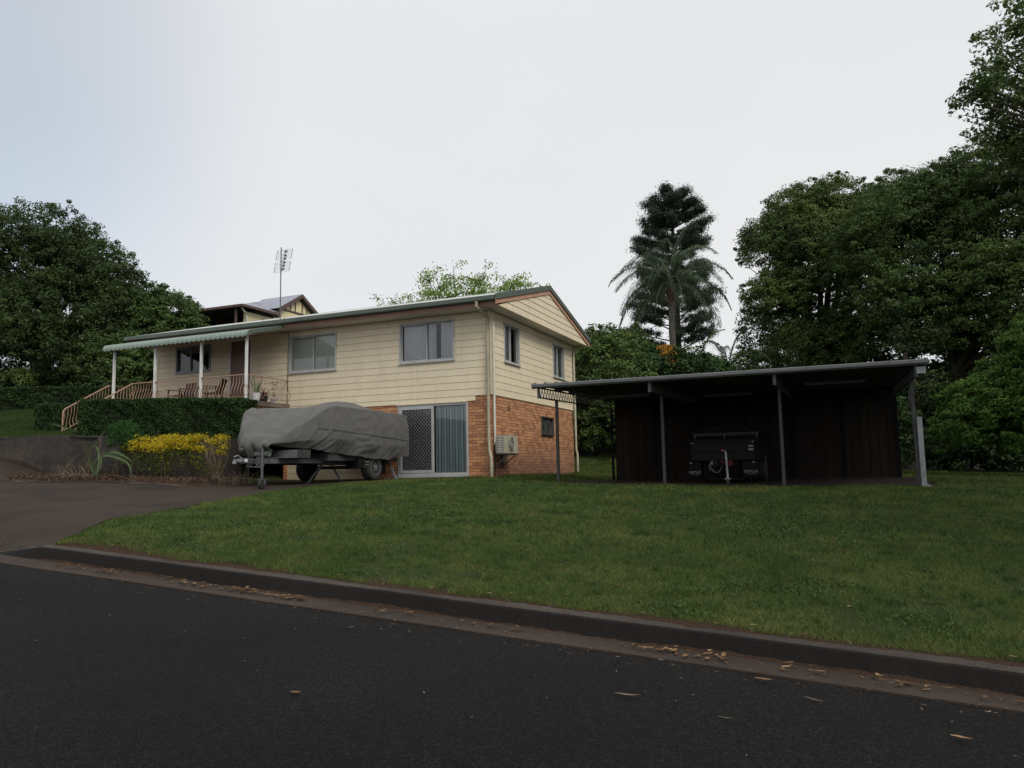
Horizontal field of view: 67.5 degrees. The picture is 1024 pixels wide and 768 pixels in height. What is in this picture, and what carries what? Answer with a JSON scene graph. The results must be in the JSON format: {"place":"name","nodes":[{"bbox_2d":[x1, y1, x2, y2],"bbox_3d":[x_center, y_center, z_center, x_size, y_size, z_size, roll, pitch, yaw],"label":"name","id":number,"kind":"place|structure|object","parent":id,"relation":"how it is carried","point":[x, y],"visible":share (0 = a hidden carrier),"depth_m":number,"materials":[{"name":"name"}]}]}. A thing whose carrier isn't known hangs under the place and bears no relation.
{"place":"outdoors","nodes":[
{"label":"outdoors","id":0,"kind":"place"},
{"bbox_2d":[5,381,152,438],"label":"lawn","id":1,"kind":"structure","parent":0,"point":[144,396],"depth_m":32.60,"materials":[{"name":"plant"}]},
{"bbox_2d":[0,361,14,387],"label":"dense shrub","id":2,"kind":"object","parent":1,"relation":"on","point":[7,369],"visible":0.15,"depth_m":32.86,"materials":[{"name":"green plant"}]},
{"bbox_2d":[0,366,39,387],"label":"pale shrub","id":3,"kind":"object","parent":1,"relation":"on","point":[16,375],"visible":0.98,"depth_m":31.61,"materials":[{"name":"green plant"}]},
{"bbox_2d":[0,408,82,436],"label":"lawn grass","id":4,"kind":"structure","parent":1,"relation":"on","point":[20,424],"depth_m":24.96,"materials":[{"name":"green plant"}]},
{"bbox_2d":[32,403,78,431],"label":"clipped hedge","id":5,"kind":"object","parent":1,"relation":"on","point":[46,413],"visible":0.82,"depth_m":23.36,"materials":[{"name":"green plant"}]},
{"bbox_2d":[0,385,139,409],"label":"clipped hedge","id":6,"kind":"object","parent":1,"relation":"on","point":[19,397],"visible":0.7,"depth_m":29.69,"materials":[{"name":"green plant"}]},
{"bbox_2d":[35,350,149,395],"bbox_3d":[-18.214,-0.143,33.313,6.636,3.216,3.432,-4,-7,23],"label":"dense shrub","id":7,"kind":"object","parent":1,"relation":"on","point":[59,382],"visible":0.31,"depth_m":32.08,"materials":[{"name":"green plant"}]},
{"bbox_2d":[76,397,257,438],"bbox_3d":[-9.604,1.054,21.207,5.368,1.535,0.878,-3,-7,16],"label":"clipped hedge","id":8,"kind":"object","parent":1,"relation":"on","point":[181,416],"visible":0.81,"depth_m":20.83,"materials":[{"name":"green plant"}]},
{"bbox_2d":[0,458,450,545],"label":"driveway","id":9,"kind":"structure","parent":0,"point":[45,513],"depth_m":14.13,"materials":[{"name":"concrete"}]},
{"bbox_2d":[5,472,231,485],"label":"mulch","id":10,"kind":"object","parent":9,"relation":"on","point":[41,477],"visible":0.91,"depth_m":18.63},
{"bbox_2d":[42,422,134,482],"bbox_3d":[-10.253,1.667,18.858,3.564,1.582,0.658,-4,-7,26],"label":"strap leaf plant","id":11,"kind":"object","parent":10,"relation":"on","point":[101,456],"visible":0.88,"depth_m":19.00,"materials":[{"name":"green plant"}]},
{"bbox_2d":[104,419,147,474],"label":"green bush","id":12,"kind":"object","parent":10,"relation":"on","point":[118,431],"visible":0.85,"depth_m":19.42,"materials":[{"name":"green plant"}]},
{"bbox_2d":[111,440,151,475],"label":"leafless bush","id":13,"kind":"object","parent":10,"relation":"on","point":[130,456],"visible":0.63,"depth_m":19.27,"materials":[{"name":"brown plant"}]},
{"bbox_2d":[122,432,213,477],"bbox_3d":[-8.409,1.823,18.811,2.784,1.266,1.257,-4,-7,23],"label":"golden shrub","id":14,"kind":"object","parent":10,"relation":"on","point":[171,445],"visible":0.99,"depth_m":18.69,"materials":[{"name":"yellow plant"}]},
{"bbox_2d":[202,433,230,479],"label":"golden shrub","id":15,"kind":"object","parent":10,"relation":"on","point":[211,469],"visible":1,"depth_m":18.26,"materials":[{"name":"yellow plant"}]},
{"bbox_2d":[200,469,259,484],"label":"weed clump","id":16,"kind":"object","parent":9,"relation":"on","point":[234,479],"visible":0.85,"depth_m":18.21,"materials":[{"name":"green plant"}]},
{"bbox_2d":[232,401,408,488],"bbox_3d":[-5.220,1.468,19.557,2.726,2.262,5.600,-4,-7,23],"label":"covered trailer","id":17,"kind":"object","parent":9,"relation":"on","point":[368,442],"visible":1,"depth_m":18.86,"materials":[{"name":"grey fabric"}]},
{"bbox_2d":[0,564,1023,767],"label":"road","id":18,"kind":"structure","parent":0,"point":[139,677],"depth_m":4.64,"materials":[{"name":"grey asphalt"}]},
{"bbox_2d":[35,491,1015,754],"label":"bark litter","id":19,"kind":"object","parent":18,"relation":"on","point":[591,647],"visible":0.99,"depth_m":6.42,"materials":[{"name":"brown plant"}]},
{"bbox_2d":[950,734,971,738],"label":"fallen leaf","id":20,"kind":"object","parent":18,"relation":"on","point":[961,736],"visible":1,"depth_m":4.32,"materials":[{"name":"beige plant"}]},
{"bbox_2d":[0,0,1023,367],"label":"sky","id":21,"kind":"structure","parent":0,"point":[375,142],"materials":[{"name":"white"}]},
{"bbox_2d":[36,425,1023,695],"bbox_3d":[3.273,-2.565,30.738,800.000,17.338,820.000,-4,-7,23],"label":"ground","id":22,"kind":"structure","parent":0,"point":[586,457],"depth_m":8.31,"materials":[{"name":"green plant"}]},
{"bbox_2d":[0,196,173,386],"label":"broadleaf tree","id":23,"kind":"object","parent":22,"relation":"on","point":[75,270],"visible":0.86,"depth_m":33.59,"materials":[{"name":"green plant"}]},
{"bbox_2d":[0,435,248,481],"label":"retaining wall","id":24,"kind":"structure","parent":22,"relation":"on","point":[47,453],"depth_m":20.75,"materials":[{"name":"concrete"}]},
{"bbox_2d":[61,282,210,395],"bbox_3d":[-16.628,-1.666,34.125,6.594,5.890,5.364,1,-7,-16],"label":"broadleaf tree","id":25,"kind":"object","parent":22,"relation":"on","point":[161,320],"visible":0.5,"depth_m":33.14,"materials":[{"name":"green plant"}]},
{"bbox_2d":[175,294,317,325],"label":"neighbour house","id":26,"kind":"structure","parent":22,"relation":"on","point":[292,305],"depth_m":45.85,"materials":[{"name":"beige wood"}]},
{"bbox_2d":[61,285,590,479],"bbox_3d":[-5.615,0.279,25.674,13.855,6.355,11.235,-4,-7,23],"label":"brick and weatherboard house","id":27,"kind":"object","parent":22,"relation":"on","point":[453,379],"visible":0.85,"depth_m":23.00,"materials":[{"name":"beige paint"}]},
{"bbox_2d":[166,383,196,397],"bbox_3d":[-10.686,0.380,24.839,0.650,0.860,0.740,-5,-7,30],"label":"porch chair","id":28,"kind":"object","parent":27,"relation":"on","point":[185,394],"visible":0.68,"depth_m":24.92,"materials":[{"name":"brown wood"}]},
{"bbox_2d":[174,344,210,374],"bbox_3d":[-10.620,-0.812,25.569,1.560,0.920,0.151,-4,-7,23],"label":"window","id":29,"kind":"structure","parent":27,"relation":"in","point":[192,348],"depth_m":25.64,"materials":[{"name":"grey metal"}]},
{"bbox_2d":[198,378,228,397],"bbox_3d":[-9.402,0.278,24.147,0.740,0.860,0.650,-1,-6,-1],"label":"porch chair","id":30,"kind":"object","parent":27,"relation":"on","point":[221,387],"visible":0.64,"depth_m":24.10,"materials":[{"name":"brown wood"}]},
{"bbox_2d":[228,338,251,398],"bbox_3d":[-8.759,-0.343,24.724,0.920,2.200,0.122,-4,-7,23],"label":"front door","id":31,"kind":"structure","parent":27,"relation":"in","point":[236,349],"depth_m":24.80,"materials":[{"name":"white paint"}]},
{"bbox_2d":[249,373,261,399],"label":"potted snake plant","id":32,"kind":"object","parent":27,"relation":"on","point":[256,395],"visible":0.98,"depth_m":22.25,"materials":[{"name":"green plant"}]},
{"bbox_2d":[259,386,271,401],"bbox_3d":[-7.436,0.300,22.977,0.628,0.479,0.619,3,-8,-34],"label":"potted bromeliad","id":33,"kind":"object","parent":27,"relation":"on","point":[265,398],"visible":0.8,"depth_m":22.84,"materials":[{"name":"green plant"}]},
{"bbox_2d":[270,381,278,402],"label":"potted shrub","id":34,"kind":"object","parent":27,"relation":"on","point":[274,401],"visible":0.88,"depth_m":23.35,"materials":[{"name":"green plant"}]},
{"bbox_2d":[274,247,292,318],"bbox_3d":[-7.060,-3.060,23.667,0.497,2.440,0.401,-7,-9,42],"label":"tv antenna","id":35,"kind":"object","parent":27,"relation":"attached to","point":[281,264],"visible":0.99,"depth_m":23.74,"materials":[{"name":"metal"}]},
{"bbox_2d":[288,332,336,373],"bbox_3d":[-6.147,-0.943,23.671,1.815,1.190,0.151,-4,-7,23],"label":"window","id":36,"kind":"structure","parent":27,"relation":"in","point":[334,334],"depth_m":23.71,"materials":[{"name":"grey glass"}]},
{"bbox_2d":[288,465,364,479],"bbox_3d":[-5.470,1.892,23.175,3.180,1.990,0.058,-4,-7,23],"label":"garage door","id":37,"kind":"structure","parent":27,"relation":"in","point":[326,474],"depth_m":23.04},
{"bbox_2d":[398,318,454,364],"bbox_3d":[-2.448,-1.208,22.138,1.840,1.215,0.188,-4,-7,23],"label":"window","id":38,"kind":"structure","parent":27,"relation":"in","point":[420,338],"depth_m":22.20,"materials":[{"name":"grey metal"}]},
{"bbox_2d":[396,401,468,477],"bbox_3d":[-2.257,1.595,21.765,2.300,2.105,0.135,-4,-7,23],"label":"sliding door","id":39,"kind":"structure","parent":27,"relation":"in","point":[456,425],"depth_m":21.68,"materials":[{"name":"grey metal"}]},
{"bbox_2d":[494,435,517,467],"bbox_3d":[-0.145,1.881,21.262,0.500,0.905,0.793,-4,-7,23],"label":"air conditioner","id":40,"kind":"object","parent":27,"relation":"attached to","point":[507,445],"visible":1,"depth_m":20.98,"materials":[{"name":"grey metal"}]},
{"bbox_2d":[503,322,520,366],"bbox_3d":[-0.047,-1.154,22.670,0.189,1.195,1.200,-4,-7,23],"label":"window","id":41,"kind":"structure","parent":27,"relation":"in","point":[517,333],"depth_m":22.64,"materials":[{"name":"grey metal"}]},
{"bbox_2d":[541,416,554,435],"bbox_3d":[1.153,1.379,25.063,0.140,0.605,1.120,-4,-7,23],"label":"window","id":42,"kind":"structure","parent":27,"relation":"in","point":[545,421],"depth_m":25.07,"materials":[{"name":"grey metal"}]},
{"bbox_2d":[552,343,565,380],"bbox_3d":[1.563,-0.752,26.436,0.190,1.180,1.170,-4,-7,23],"label":"window","id":43,"kind":"structure","parent":27,"relation":"in","point":[555,348],"depth_m":26.45,"materials":[{"name":"grey metal"}]},
{"bbox_2d":[369,259,549,305],"bbox_3d":[-2.508,-1.847,34.578,9.364,7.456,3.228,-4,-7,23],"label":"sparse tree","id":44,"kind":"object","parent":22,"relation":"on","point":[440,289],"visible":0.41,"depth_m":34.42,"materials":[{"name":"green plant"}]},
{"bbox_2d":[0,542,1023,713],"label":"kerb","id":45,"kind":"structure","parent":22,"relation":"on","point":[590,626],"depth_m":6.38,"materials":[{"name":"concrete"}]},
{"bbox_2d":[19,495,1023,712],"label":"dry leaf litter","id":46,"kind":"object","parent":22,"relation":"on","point":[685,654],"visible":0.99,"depth_m":6.04,"materials":[{"name":"brown plant"}]},
{"bbox_2d":[101,478,1023,636],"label":"lawn clover","id":47,"kind":"object","parent":22,"relation":"on","point":[498,483],"visible":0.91,"depth_m":11.05,"materials":[{"name":"green plant"}]},
{"bbox_2d":[572,322,657,427],"bbox_3d":[4.792,-0.044,36.763,4.862,5.907,7.372,4,-8,-36],"label":"broadleaf tree","id":48,"kind":"object","parent":22,"relation":"on","point":[628,335],"visible":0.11,"depth_m":35.86,"materials":[{"name":"green plant"}]},
{"bbox_2d":[572,327,658,453],"bbox_3d":[3.815,0.572,30.916,5.130,5.603,3.740,-4,-7,23],"label":"dense shrub","id":49,"kind":"object","parent":22,"relation":"on","point":[590,432],"visible":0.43,"depth_m":30.03,"materials":[{"name":"green plant"}]},
{"bbox_2d":[608,221,732,348],"bbox_3d":[8.052,-2.113,38.390,6.362,12.032,6.315,-4,-7,23],"label":"queen palm","id":50,"kind":"object","parent":22,"relation":"on","point":[671,282],"visible":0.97,"depth_m":38.49,"materials":[{"name":"green plant"}]},
{"bbox_2d":[624,180,726,347],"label":"hoop pine","id":51,"kind":"object","parent":22,"relation":"on","point":[671,211],"visible":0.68,"depth_m":60.39,"materials":[{"name":"green plant"}]},
{"bbox_2d":[625,344,731,375],"bbox_3d":[7.237,0.701,33.560,5.227,5.210,3.057,-4,-7,23],"label":"broadleaf tree","id":52,"kind":"object","parent":22,"relation":"on","point":[651,351],"visible":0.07,"depth_m":32.90,"materials":[{"name":"green plant"}]},
{"bbox_2d":[642,343,732,375],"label":"dense shrub","id":53,"kind":"object","parent":22,"relation":"on","point":[705,365],"visible":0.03,"depth_m":31.21,"materials":[{"name":"green plant"}]},
{"bbox_2d":[656,329,730,367],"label":"young palm","id":54,"kind":"object","parent":22,"relation":"on","point":[663,347],"visible":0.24,"depth_m":33.63,"materials":[{"name":"green plant"}]},
{"bbox_2d":[531,357,930,486],"bbox_3d":[5.539,1.229,19.155,8.170,2.679,6.715,-4,-7,23],"label":"carport","id":55,"kind":"object","parent":22,"relation":"on","point":[834,420],"visible":1,"depth_m":21.06,"materials":[{"name":"metal"}]},
{"bbox_2d":[702,326,771,370],"bbox_3d":[10.451,0.491,36.493,4.166,6.358,4.125,-4,-7,23],"label":"young palm","id":56,"kind":"object","parent":22,"relation":"on","point":[724,355],"visible":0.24,"depth_m":36.27,"materials":[{"name":"green plant"}]},
{"bbox_2d":[721,344,766,370],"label":"dense shrub","id":57,"kind":"object","parent":22,"relation":"on","point":[751,365],"visible":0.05,"depth_m":34.66,"materials":[{"name":"green plant"}]},
{"bbox_2d":[560,477,945,485],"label":"bare dirt","id":58,"kind":"structure","parent":22,"relation":"on","point":[865,481],"depth_m":18.58,"materials":[{"name":"brown soil"}]},
{"bbox_2d":[689,425,769,484],"bbox_3d":[5.456,1.784,19.349,1.680,1.460,4.520,-4,-7,23],"label":"camper trailer","id":59,"kind":"object","parent":58,"relation":"on","point":[746,448],"visible":1,"depth_m":18.54,"materials":[{"name":"black metal"}]},
{"bbox_2d":[731,297,797,368],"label":"broadleaf tree","id":60,"kind":"object","parent":22,"relation":"on","point":[758,323],"visible":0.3,"depth_m":41.45,"materials":[{"name":"green plant"}]},
{"bbox_2d":[766,340,828,368],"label":"dense shrub","id":61,"kind":"object","parent":22,"relation":"on","point":[802,357],"visible":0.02,"depth_m":34.59,"materials":[{"name":"green plant"}]},
{"bbox_2d":[731,170,941,368],"bbox_3d":[15.486,-3.259,35.735,9.723,14.471,6.839,-4,-7,23],"label":"camphor tree","id":62,"kind":"object","parent":22,"relation":"on","point":[804,220],"visible":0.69,"depth_m":35.12,"materials":[{"name":"green plant"}]},
{"bbox_2d":[837,341,912,363],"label":"dense shrub","id":63,"kind":"object","parent":22,"relation":"on","point":[882,359],"visible":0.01,"depth_m":35.52,"materials":[{"name":"green plant"}]},
{"bbox_2d":[878,316,957,470],"bbox_3d":[14.897,0.526,27.751,2.653,6.188,2.966,-4,-7,23],"label":"bare limbed tree","id":64,"kind":"object","parent":22,"relation":"on","point":[929,385],"visible":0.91,"depth_m":27.64,"materials":[{"name":"green plant"}]},
{"bbox_2d":[819,121,1023,469],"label":"camphor tree","id":65,"kind":"object","parent":22,"relation":"on","point":[957,206],"visible":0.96,"depth_m":29.17,"materials":[{"name":"green plant"}]},
{"bbox_2d":[896,396,953,468],"bbox_3d":[11.299,1.672,26.058,6.393,3.482,3.424,-4,-7,23],"label":"dense shrub","id":66,"kind":"object","parent":22,"relation":"on","point":[905,438],"visible":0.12,"depth_m":24.63,"materials":[{"name":"green plant"}]},
{"bbox_2d":[896,373,973,468],"bbox_3d":[16.086,1.675,29.783,3.428,4.309,3.126,-4,-7,23],"label":"dense shrub","id":67,"kind":"object","parent":22,"relation":"on","point":[904,392],"visible":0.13,"depth_m":29.20,"materials":[{"name":"green plant"}]},
{"bbox_2d":[889,320,1014,468],"bbox_3d":[18.329,0.401,31.147,7.973,6.820,4.173,-4,-7,23],"label":"dense shrub","id":68,"kind":"object","parent":22,"relation":"on","point":[933,364],"visible":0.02,"depth_m":30.75,"materials":[{"name":"green plant"}]},
{"bbox_2d":[923,314,1023,456],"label":"feathery shrub","id":69,"kind":"object","parent":22,"relation":"on","point":[995,406],"visible":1,"depth_m":21.78,"materials":[{"name":"green plant"}]},
{"bbox_2d":[926,417,1023,471],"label":"dense shrub","id":70,"kind":"object","parent":22,"relation":"on","point":[985,458],"visible":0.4,"depth_m":26.59,"materials":[{"name":"green plant"}]},
{"bbox_2d":[944,0,1023,213],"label":"overhanging tree","id":71,"kind":"object","parent":22,"relation":"on","point":[985,90],"visible":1,"depth_m":15.14,"materials":[{"name":"green plant"}]}
]}

